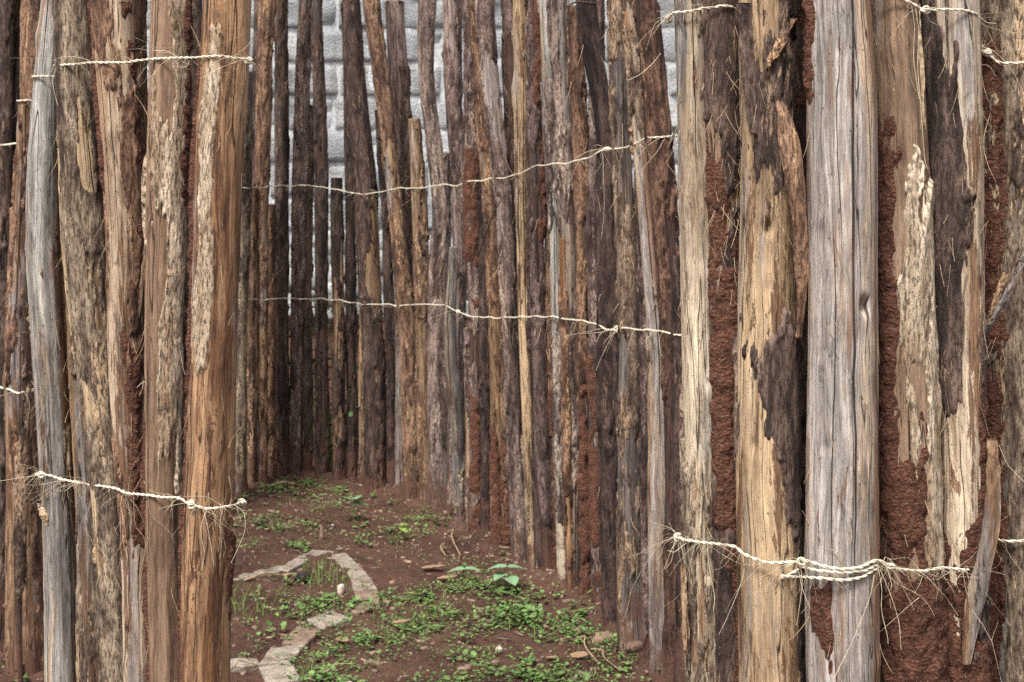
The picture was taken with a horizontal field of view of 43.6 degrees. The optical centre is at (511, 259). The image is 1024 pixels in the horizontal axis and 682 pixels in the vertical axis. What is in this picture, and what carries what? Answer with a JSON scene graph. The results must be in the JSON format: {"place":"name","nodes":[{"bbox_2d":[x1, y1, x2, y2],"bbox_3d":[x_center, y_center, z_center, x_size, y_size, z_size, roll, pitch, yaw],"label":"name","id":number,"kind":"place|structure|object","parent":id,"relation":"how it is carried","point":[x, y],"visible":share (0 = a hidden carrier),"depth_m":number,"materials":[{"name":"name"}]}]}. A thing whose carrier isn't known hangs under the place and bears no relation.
{"place":"outdoors","nodes":[
{"label":"outdoors","id":0,"kind":"place"},
{"bbox_2d":[289,285,346,469],"bbox_3d":[-1.196,0.727,7.960,0.473,1.155,0.460,0,0,0],"label":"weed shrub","id":1,"kind":"object","parent":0,"point":[330,430],"visible":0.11,"depth_m":7.92,"materials":[{"name":"green plant"}]},
{"bbox_2d":[288,314,468,463],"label":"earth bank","id":2,"kind":"structure","parent":0,"point":[331,329],"depth_m":8.84,"materials":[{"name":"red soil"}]},
{"bbox_2d":[312,266,344,291],"bbox_3d":[-1.260,0.138,8.900,0.356,0.190,0.279,0,0,-23],"label":"rubble stone","id":3,"kind":"object","parent":2,"relation":"on","point":[313,281],"visible":0.06,"depth_m":8.76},
{"bbox_2d":[313,231,355,255],"bbox_3d":[-1.262,-0.121,9.097,0.251,0.186,0.362,0,0,38],"label":"rubble stone","id":4,"kind":"object","parent":3,"relation":"on","point":[329,245],"visible":0.13,"depth_m":8.98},
{"bbox_2d":[328,282,356,307],"bbox_3d":[-1.204,0.237,8.803,0.269,0.181,0.361,0,0,0],"label":"rubble stone","id":5,"kind":"object","parent":2,"relation":"on","point":[330,296],"visible":0.12,"depth_m":8.64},
{"bbox_2d":[0,459,879,681],"bbox_3d":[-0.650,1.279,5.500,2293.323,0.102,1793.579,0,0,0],"label":"ground","id":6,"kind":"structure","parent":0,"point":[393,568],"depth_m":4.98,"materials":[{"name":"red soil"}]},
{"bbox_2d":[0,0,15,651],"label":"fence pole","id":7,"kind":"object","parent":6,"relation":"on","point":[7,35],"visible":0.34,"depth_m":4.27,"materials":[{"name":"brown wood"}]},
{"bbox_2d":[14,0,20,154],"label":"fence pole","id":8,"kind":"object","parent":6,"relation":"on","point":[17,59],"visible":0.04,"depth_m":4.33,"materials":[{"name":"brown wood"}]},
{"bbox_2d":[12,331,31,681],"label":"fence pole","id":9,"kind":"object","parent":6,"relation":"on","point":[19,537],"visible":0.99,"depth_m":3.79,"materials":[{"name":"brown wood"}]},
{"bbox_2d":[1,99,43,677],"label":"fence pole","id":10,"kind":"object","parent":6,"relation":"on","point":[16,310],"visible":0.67,"depth_m":4.01,"materials":[{"name":"beige wood"}]},
{"bbox_2d":[20,0,41,532],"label":"fence pole","id":11,"kind":"object","parent":6,"relation":"on","point":[29,14],"visible":0.15,"depth_m":4.26,"materials":[{"name":"brown wood"}]},
{"bbox_2d":[25,0,75,681],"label":"fence pole","id":12,"kind":"object","parent":6,"relation":"on","point":[45,317],"visible":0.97,"depth_m":2.48,"materials":[{"name":"grey wood"}]},
{"bbox_2d":[37,192,75,547],"bbox_3d":[-0.885,0.109,2.491,0.090,2.503,0.146,0,0,27],"label":"fence pole","id":13,"kind":"object","parent":6,"relation":"on","point":[43,516],"visible":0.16,"depth_m":2.51,"materials":[{"name":"brown wood"}]},
{"bbox_2d":[65,293,101,681],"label":"fence pole","id":14,"kind":"object","parent":6,"relation":"on","point":[88,663],"visible":0.23,"depth_m":2.48,"materials":[{"name":"beige wood"}]},
{"bbox_2d":[49,0,122,681],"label":"fence pole","id":15,"kind":"object","parent":6,"relation":"on","point":[81,210],"visible":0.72,"depth_m":2.39,"materials":[{"name":"wood"}]},
{"bbox_2d":[87,0,146,681],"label":"fence pole","id":16,"kind":"object","parent":6,"relation":"on","point":[119,113],"visible":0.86,"depth_m":2.35,"materials":[{"name":"beige wood"}]},
{"bbox_2d":[133,0,147,401],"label":"fence pole","id":17,"kind":"object","parent":6,"relation":"on","point":[140,14],"visible":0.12,"depth_m":2.54,"materials":[{"name":"brown wood"}]},
{"bbox_2d":[129,0,193,681],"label":"fence pole","id":18,"kind":"object","parent":6,"relation":"on","point":[165,184],"visible":0.94,"depth_m":2.30,"materials":[{"name":"wood"}]},
{"bbox_2d":[181,0,202,483],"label":"fence pole","id":19,"kind":"object","parent":6,"relation":"on","point":[197,10],"visible":0.09,"depth_m":2.49,"materials":[{"name":"brown wood"}]},
{"bbox_2d":[172,0,251,681],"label":"fence pole","id":20,"kind":"object","parent":6,"relation":"on","point":[215,182],"visible":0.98,"depth_m":2.23,"materials":[{"name":"orange wood"}]},
{"bbox_2d":[2,381,251,566],"bbox_3d":[-0.715,0.383,2.343,0.612,0.329,0.144,0,0,29],"label":"twine","id":21,"kind":"object","parent":20,"relation":"attached to","point":[191,504],"visible":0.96,"depth_m":2.29,"materials":[{"name":"fabric"}]},
{"bbox_2d":[42,31,258,114],"bbox_3d":[-0.678,-0.316,2.313,0.528,0.160,0.148,0,0,27],"label":"twine","id":22,"kind":"object","parent":20,"relation":"attached to","point":[248,60],"visible":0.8,"depth_m":2.27,"materials":[{"name":"fabric"}]},
{"bbox_2d":[230,658,258,673],"bbox_3d":[-0.863,1.316,4.121,0.107,0.049,0.097,0,0,-11],"label":"edging paver","id":23,"kind":"object","parent":6,"relation":"on","point":[240,667],"visible":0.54,"depth_m":4.10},
{"bbox_2d":[235,72,254,496],"bbox_3d":[-1.478,0.163,7.032,0.122,2.396,0.101,0,0,0],"label":"fence pole","id":24,"kind":"object","parent":6,"relation":"on","point":[241,483],"visible":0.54,"depth_m":7.00,"materials":[{"name":"brown wood"}]},
{"bbox_2d":[247,183,256,483],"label":"fence pole","id":25,"kind":"object","parent":6,"relation":"on","point":[251,416],"visible":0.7,"depth_m":7.24,"materials":[{"name":"brown wood"}]},
{"bbox_2d":[252,0,257,375],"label":"fence pole","id":26,"kind":"object","parent":6,"relation":"on","point":[254,61],"visible":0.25,"depth_m":7.36,"materials":[{"name":"brown wood"}]},
{"bbox_2d":[233,565,279,580],"bbox_3d":[-1.058,1.316,5.286,0.088,0.048,0.302,0,0,44],"label":"edging paver","id":27,"kind":"object","parent":6,"relation":"on","point":[256,572],"visible":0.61,"depth_m":5.29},
{"bbox_2d":[254,0,276,484],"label":"fence pole","id":28,"kind":"object","parent":6,"relation":"on","point":[267,10],"visible":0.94,"depth_m":7.30,"materials":[{"name":"beige wood"}]},
{"bbox_2d":[244,572,286,581],"bbox_3d":[-1.001,1.282,5.196,0.178,0.030,0.013,0,0,-25],"label":"twig","id":29,"kind":"object","parent":6,"relation":"on","point":[252,577],"visible":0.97,"depth_m":5.18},
{"bbox_2d":[268,204,277,477],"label":"fence pole","id":30,"kind":"object","parent":6,"relation":"on","point":[272,341],"visible":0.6,"depth_m":7.55,"materials":[{"name":"brown wood"}]},
{"bbox_2d":[259,662,299,681],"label":"edging paver","id":31,"kind":"object","parent":6,"relation":"on","point":[271,673],"visible":0.94,"depth_m":4.01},
{"bbox_2d":[258,644,303,668],"bbox_3d":[-0.756,1.316,4.216,0.115,0.048,0.232,0,0,0],"label":"edging paver","id":32,"kind":"object","parent":6,"relation":"on","point":[272,658],"visible":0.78,"depth_m":4.21,"materials":[{"name":"stone"}]},
{"bbox_2d":[274,0,290,476],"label":"fence pole","id":33,"kind":"object","parent":6,"relation":"on","point":[281,150],"visible":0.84,"depth_m":7.65,"materials":[{"name":"brown wood"}]},
{"bbox_2d":[276,558,308,572],"bbox_3d":[-0.933,1.316,5.462,0.069,0.048,0.238,0,0,16],"label":"edging paver","id":34,"kind":"object","parent":6,"relation":"on","point":[291,565],"visible":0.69,"depth_m":5.43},
{"bbox_2d":[289,0,311,473],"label":"fence pole","id":35,"kind":"object","parent":6,"relation":"on","point":[301,137],"visible":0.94,"depth_m":7.67,"materials":[{"name":"brown wood"}]},
{"bbox_2d":[282,627,321,648],"bbox_3d":[-0.731,1.316,4.425,0.094,0.049,0.202,0,0,9],"label":"edging paver","id":36,"kind":"object","parent":6,"relation":"on","point":[298,638],"visible":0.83,"depth_m":4.41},
{"bbox_2d":[294,572,311,583],"bbox_3d":[-0.847,1.292,5.186,0.068,0.049,0.077,0,0,0],"label":"soil clod","id":37,"kind":"object","parent":6,"relation":"on","point":[300,576],"visible":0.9,"depth_m":5.16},
{"bbox_2d":[301,105,314,470],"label":"fence pole","id":38,"kind":"object","parent":6,"relation":"on","point":[307,405],"visible":0.94,"depth_m":7.70,"materials":[{"name":"brown wood"}]},
{"bbox_2d":[297,550,328,557],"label":"edging paver","id":39,"kind":"object","parent":6,"relation":"on","point":[320,553],"visible":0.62,"depth_m":5.65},
{"bbox_2d":[309,0,329,477],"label":"fence pole","id":40,"kind":"object","parent":6,"relation":"on","point":[321,349],"visible":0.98,"depth_m":7.56,"materials":[{"name":"brown wood"}]},
{"bbox_2d":[0,475,648,681],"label":"litter","id":41,"kind":"object","parent":6,"relation":"on","point":[466,666],"visible":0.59,"depth_m":5.05,"materials":[{"name":"plant"}]},
{"bbox_2d":[307,610,351,629],"bbox_3d":[-0.668,1.316,4.625,0.142,0.048,0.186,0,0,39],"label":"edging paver","id":42,"kind":"object","parent":6,"relation":"on","point":[323,620],"visible":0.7,"depth_m":4.61,"materials":[{"name":"stone"}]},
{"bbox_2d":[2,474,658,681],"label":"ground cover","id":43,"kind":"object","parent":6,"relation":"on","point":[473,654],"visible":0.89,"depth_m":4.56,"materials":[{"name":"green plant"}]},
{"bbox_2d":[330,177,346,479],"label":"fence pole","id":44,"kind":"object","parent":6,"relation":"on","point":[338,432],"visible":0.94,"depth_m":7.43,"materials":[{"name":"beige wood"}]},
{"bbox_2d":[332,552,355,568],"bbox_3d":[-0.728,1.315,5.540,0.075,0.049,0.284,0,0,-18],"label":"edging paver","id":45,"kind":"object","parent":6,"relation":"on","point":[342,558],"visible":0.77,"depth_m":5.53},
{"bbox_2d":[343,81,357,479],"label":"fence pole","id":46,"kind":"object","parent":6,"relation":"on","point":[350,278],"visible":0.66,"depth_m":7.47,"materials":[{"name":"brown wood"}]},
{"bbox_2d":[339,605,369,615],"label":"edging paver","id":47,"kind":"object","parent":6,"relation":"on","point":[352,611],"visible":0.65,"depth_m":4.72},
{"bbox_2d":[340,495,370,522],"bbox_3d":[-0.787,1.239,6.366,0.151,0.132,0.114,0,0,28],"label":"seedling","id":48,"kind":"object","parent":6,"relation":"on","point":[354,502],"visible":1,"depth_m":6.36,"materials":[{"name":"green plant"}]},
{"bbox_2d":[345,564,368,580],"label":"edging paver","id":49,"kind":"object","parent":6,"relation":"on","point":[359,572],"visible":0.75,"depth_m":5.30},
{"bbox_2d":[356,255,363,482],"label":"fence pole","id":50,"kind":"object","parent":6,"relation":"on","point":[360,474],"visible":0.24,"depth_m":7.38,"materials":[{"name":"beige wood"}]},
{"bbox_2d":[340,0,386,491],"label":"fence pole","id":51,"kind":"object","parent":6,"relation":"on","point":[363,174],"visible":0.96,"depth_m":7.16,"materials":[{"name":"beige wood"}]},
{"bbox_2d":[242,53,677,236],"bbox_3d":[-0.287,-0.324,5.637,0.885,0.514,4.252,0,0,-29],"label":"twine","id":52,"kind":"object","parent":51,"relation":"attached to","point":[607,149],"visible":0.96,"depth_m":5.01,"materials":[{"name":"fabric"}]},
{"bbox_2d":[351,577,376,590],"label":"edging paver","id":53,"kind":"object","parent":6,"relation":"on","point":[367,582],"visible":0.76,"depth_m":5.13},
{"bbox_2d":[354,589,379,607],"bbox_3d":[-0.560,1.317,4.939,0.095,0.047,0.226,0,0,-9],"label":"edging paver","id":54,"kind":"object","parent":6,"relation":"on","point":[366,594],"visible":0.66,"depth_m":4.94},
{"bbox_2d":[374,110,394,486],"bbox_3d":[-0.701,0.260,7.171,0.145,2.201,0.080,0,0,0],"label":"fence pole","id":55,"kind":"object","parent":6,"relation":"on","point":[388,298],"visible":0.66,"depth_m":7.15,"materials":[{"name":"brown wood"}]},
{"bbox_2d":[363,0,419,500],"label":"fence pole","id":56,"kind":"object","parent":6,"relation":"on","point":[382,84],"visible":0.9,"depth_m":6.86,"materials":[{"name":"beige wood"}]},
{"bbox_2d":[385,0,407,486],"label":"fence pole","id":57,"kind":"object","parent":6,"relation":"on","point":[396,38],"visible":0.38,"depth_m":7.07,"materials":[{"name":"brown wood"}]},
{"bbox_2d":[399,65,414,317],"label":"fence pole","id":58,"kind":"object","parent":6,"relation":"on","point":[406,114],"visible":0.27,"depth_m":7.05,"materials":[{"name":"brown wood"}]},
{"bbox_2d":[146,0,679,317],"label":"stone wall","id":59,"kind":"structure","parent":6,"relation":"on","point":[332,35],"depth_m":9.58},
{"bbox_2d":[408,118,429,501],"bbox_3d":[-0.470,0.308,6.733,0.148,2.104,0.103,0,0,11],"label":"fence pole","id":60,"kind":"object","parent":6,"relation":"on","point":[421,237],"visible":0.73,"depth_m":6.70,"materials":[{"name":"beige wood"}]},
{"bbox_2d":[231,550,614,678],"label":"grass","id":61,"kind":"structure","parent":6,"relation":"on","point":[310,569],"depth_m":4.73,"materials":[{"name":"plant"}]},
{"bbox_2d":[416,0,449,507],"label":"fence pole","id":62,"kind":"object","parent":6,"relation":"on","point":[426,22],"visible":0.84,"depth_m":6.58,"materials":[{"name":"brown wood"}]},
{"bbox_2d":[440,153,451,507],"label":"fence pole","id":63,"kind":"object","parent":6,"relation":"on","point":[445,164],"visible":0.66,"depth_m":6.59,"materials":[{"name":"brown wood"}]},
{"bbox_2d":[441,0,466,514],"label":"fence pole","id":64,"kind":"object","parent":6,"relation":"on","point":[451,54],"visible":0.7,"depth_m":6.36,"materials":[{"name":"brown wood"}]},
{"bbox_2d":[443,246,465,527],"bbox_3d":[-0.277,0.647,6.234,0.124,1.426,0.080,0,0,0],"label":"fence pole","id":65,"kind":"object","parent":6,"relation":"on","point":[451,383],"visible":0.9,"depth_m":6.21,"materials":[{"name":"brown wood"}]},
{"bbox_2d":[449,566,480,578],"bbox_3d":[-0.189,1.267,5.158,0.142,0.056,0.058,0,0,-20],"label":"seedling","id":66,"kind":"object","parent":6,"relation":"on","point":[466,568],"visible":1,"depth_m":5.17,"materials":[{"name":"green plant"}]},
{"bbox_2d":[463,327,469,530],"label":"fence pole","id":67,"kind":"object","parent":6,"relation":"on","point":[466,357],"visible":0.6,"depth_m":6.06,"materials":[{"name":"beige wood"}]},
{"bbox_2d":[461,0,480,533],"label":"fence pole","id":68,"kind":"object","parent":6,"relation":"on","point":[470,172],"visible":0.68,"depth_m":6.00,"materials":[{"name":"brown wood"}]},
{"bbox_2d":[477,170,489,531],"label":"fence pole","id":69,"kind":"object","parent":6,"relation":"on","point":[484,394],"visible":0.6,"depth_m":5.94,"materials":[{"name":"brown wood"}]},
{"bbox_2d":[469,0,501,544],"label":"fence pole","id":70,"kind":"object","parent":6,"relation":"on","point":[494,310],"visible":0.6,"depth_m":5.71,"materials":[{"name":"beige wood"}]},
{"bbox_2d":[474,0,526,561],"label":"fence pole","id":71,"kind":"object","parent":6,"relation":"on","point":[488,66],"visible":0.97,"depth_m":5.45,"materials":[{"name":"brown wood"}]},
{"bbox_2d":[499,324,510,550],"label":"fence pole","id":72,"kind":"object","parent":6,"relation":"on","point":[505,533],"visible":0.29,"depth_m":5.65,"materials":[{"name":"brown wood"}]},
{"bbox_2d":[486,564,524,590],"bbox_3d":[-0.031,1.253,5.034,0.144,0.104,0.115,0,0,21],"label":"seedling","id":73,"kind":"object","parent":6,"relation":"on","point":[513,580],"visible":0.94,"depth_m":5.02,"materials":[{"name":"green plant"}]},
{"bbox_2d":[500,0,526,555],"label":"fence pole","id":74,"kind":"object","parent":6,"relation":"on","point":[507,60],"visible":0.28,"depth_m":5.51,"materials":[{"name":"brown wood"}]},
{"bbox_2d":[511,0,536,571],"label":"fence pole","id":75,"kind":"object","parent":6,"relation":"on","point":[520,74],"visible":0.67,"depth_m":5.27,"materials":[{"name":"wood"}]},
{"bbox_2d":[525,127,540,569],"bbox_3d":[0.100,0.389,5.256,0.095,1.943,0.055,0,0,0],"label":"fence pole","id":76,"kind":"object","parent":6,"relation":"on","point":[528,348],"visible":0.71,"depth_m":5.25,"materials":[{"name":"brown wood"}]},
{"bbox_2d":[525,0,554,571],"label":"fence pole","id":77,"kind":"object","parent":6,"relation":"on","point":[538,220],"visible":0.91,"depth_m":5.21,"materials":[{"name":"brown wood"}]},
{"bbox_2d":[542,133,556,571],"bbox_3d":[0.165,0.407,5.246,0.101,1.907,0.070,0,0,0],"label":"fence pole","id":78,"kind":"object","parent":6,"relation":"on","point":[548,322],"visible":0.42,"depth_m":5.22,"materials":[{"name":"brown wood"}]},
{"bbox_2d":[537,0,564,579],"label":"fence pole","id":79,"kind":"object","parent":6,"relation":"on","point":[549,145],"visible":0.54,"depth_m":5.03,"materials":[{"name":"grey wood"}]},
{"bbox_2d":[550,0,579,587],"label":"fence pole","id":80,"kind":"object","parent":6,"relation":"on","point":[559,55],"visible":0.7,"depth_m":4.95,"materials":[{"name":"brown wood"}]},
{"bbox_2d":[558,238,574,590],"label":"fence pole","id":81,"kind":"object","parent":6,"relation":"on","point":[566,462],"visible":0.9,"depth_m":4.94,"materials":[{"name":"orange wood"}]},
{"bbox_2d":[563,5,590,595],"bbox_3d":[0.260,0.194,4.892,0.144,2.333,0.085,0,0,0],"label":"fence pole","id":82,"kind":"object","parent":6,"relation":"on","point":[578,92],"visible":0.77,"depth_m":4.87,"materials":[{"name":"brown wood"}]},
{"bbox_2d":[566,0,616,627],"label":"fence pole","id":83,"kind":"object","parent":6,"relation":"on","point":[597,80],"visible":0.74,"depth_m":4.46,"materials":[{"name":"brown wood"}]},
{"bbox_2d":[585,0,604,601],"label":"fence pole","id":84,"kind":"object","parent":6,"relation":"on","point":[592,452],"visible":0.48,"depth_m":4.81,"materials":[{"name":"brown wood"}]},
{"bbox_2d":[591,632,613,643],"bbox_3d":[0.308,1.291,4.359,0.081,0.044,0.072,0,0,0],"label":"stone","id":85,"kind":"object","parent":6,"relation":"on","point":[599,636],"visible":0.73,"depth_m":4.34,"materials":[{"name":"stone"}]},
{"bbox_2d":[612,281,618,628],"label":"fence pole","id":86,"kind":"object","parent":6,"relation":"on","point":[615,362],"visible":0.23,"depth_m":4.28,"materials":[{"name":"brown wood"}]},
{"bbox_2d":[601,0,640,652],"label":"fence pole","id":87,"kind":"object","parent":6,"relation":"on","point":[627,522],"visible":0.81,"depth_m":4.17,"materials":[{"name":"brown wood"}]},
{"bbox_2d":[238,284,681,369],"bbox_3d":[-0.227,0.240,5.607,0.832,0.289,4.380,0,0,-30],"label":"twine","id":88,"kind":"object","parent":87,"relation":"attached to","point":[615,328],"visible":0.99,"depth_m":5.21,"materials":[{"name":"fabric"}]},
{"bbox_2d":[626,640,642,651],"bbox_3d":[0.398,1.253,4.151,0.042,0.032,0.074,0,0,34],"label":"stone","id":89,"kind":"object","parent":6,"relation":"on","point":[634,646],"visible":1,"depth_m":4.13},
{"bbox_2d":[634,170,644,651],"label":"fence pole","id":90,"kind":"object","parent":6,"relation":"on","point":[639,395],"visible":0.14,"depth_m":4.16,"materials":[{"name":"brown wood"}]},
{"bbox_2d":[635,213,648,661],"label":"fence pole","id":91,"kind":"object","parent":6,"relation":"on","point":[643,381],"visible":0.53,"depth_m":3.98,"materials":[{"name":"brown wood"}]},
{"bbox_2d":[620,0,664,674],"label":"fence pole","id":92,"kind":"object","parent":6,"relation":"on","point":[656,453],"visible":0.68,"depth_m":3.91,"materials":[{"name":"grey wood"}]},
{"bbox_2d":[633,0,679,681],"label":"fence pole","id":93,"kind":"object","parent":6,"relation":"on","point":[661,175],"visible":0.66,"depth_m":3.76,"materials":[{"name":"brown wood"}]},
{"bbox_2d":[670,254,684,681],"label":"fence pole","id":94,"kind":"object","parent":6,"relation":"on","point":[677,420],"visible":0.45,"depth_m":3.61,"materials":[{"name":"brown wood"}]},
{"bbox_2d":[664,0,715,681],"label":"fence pole","id":95,"kind":"object","parent":6,"relation":"on","point":[698,612],"visible":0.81,"depth_m":1.96,"materials":[{"name":"beige wood"}]},
{"bbox_2d":[701,0,740,681],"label":"fence pole","id":96,"kind":"object","parent":6,"relation":"on","point":[721,118],"visible":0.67,"depth_m":1.95,"materials":[{"name":"brown wood"}]},
{"bbox_2d":[635,3,734,48],"bbox_3d":[0.289,-0.359,1.963,0.218,0.088,0.094,0,0,0],"label":"twine","id":97,"kind":"object","parent":96,"relation":"attached to","point":[666,20],"visible":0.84,"depth_m":1.95,"materials":[{"name":"fabric"}]},
{"bbox_2d":[732,0,808,681],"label":"fence pole","id":98,"kind":"object","parent":6,"relation":"on","point":[772,276],"visible":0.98,"depth_m":1.89,"materials":[{"name":"wood"}]},
{"bbox_2d":[793,0,807,602],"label":"fence pole","id":99,"kind":"object","parent":6,"relation":"on","point":[799,107],"visible":0.16,"depth_m":2.10,"materials":[{"name":"brown wood"}]},
{"bbox_2d":[787,0,891,681],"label":"fence pole","id":100,"kind":"object","parent":6,"relation":"on","point":[841,514],"visible":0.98,"depth_m":1.82,"materials":[{"name":"grey wood"}]},
{"bbox_2d":[631,520,1022,677],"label":"twine","id":101,"kind":"object","parent":100,"relation":"attached to","point":[800,562],"visible":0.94,"depth_m":1.83,"materials":[{"name":"fabric"}]},
{"bbox_2d":[871,0,953,681],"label":"fence pole","id":102,"kind":"object","parent":6,"relation":"on","point":[911,485],"visible":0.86,"depth_m":1.88,"materials":[{"name":"wood"}]},
{"bbox_2d":[871,0,1023,168],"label":"twine","id":103,"kind":"object","parent":102,"relation":"attached to","point":[925,9],"visible":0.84,"depth_m":1.88,"materials":[{"name":"fabric"}]},
{"bbox_2d":[919,0,1000,681],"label":"fence pole","id":104,"kind":"object","parent":6,"relation":"on","point":[952,51],"visible":0.86,"depth_m":1.91,"materials":[{"name":"beige wood"}]},
{"bbox_2d":[980,0,1023,681],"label":"fence pole","id":105,"kind":"object","parent":6,"relation":"on","point":[996,301],"visible":0.6,"depth_m":2.04,"materials":[{"name":"brown wood"}]},
{"bbox_2d":[982,38,1023,94],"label":"twine","id":106,"kind":"object","parent":105,"relation":"attached to","point":[986,52],"visible":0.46,"depth_m":2.02,"materials":[{"name":"fabric"}]},
{"bbox_2d":[998,0,1023,681],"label":"fence pole","id":107,"kind":"object","parent":6,"relation":"on","point":[1011,443],"visible":0.59,"depth_m":2.02,"materials":[{"name":"brown wood"}]},
{"bbox_2d":[996,445,1023,566],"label":"twine","id":108,"kind":"object","parent":107,"relation":"attached to","point":[1011,541],"visible":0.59,"depth_m":2.01,"materials":[{"name":"fabric"}]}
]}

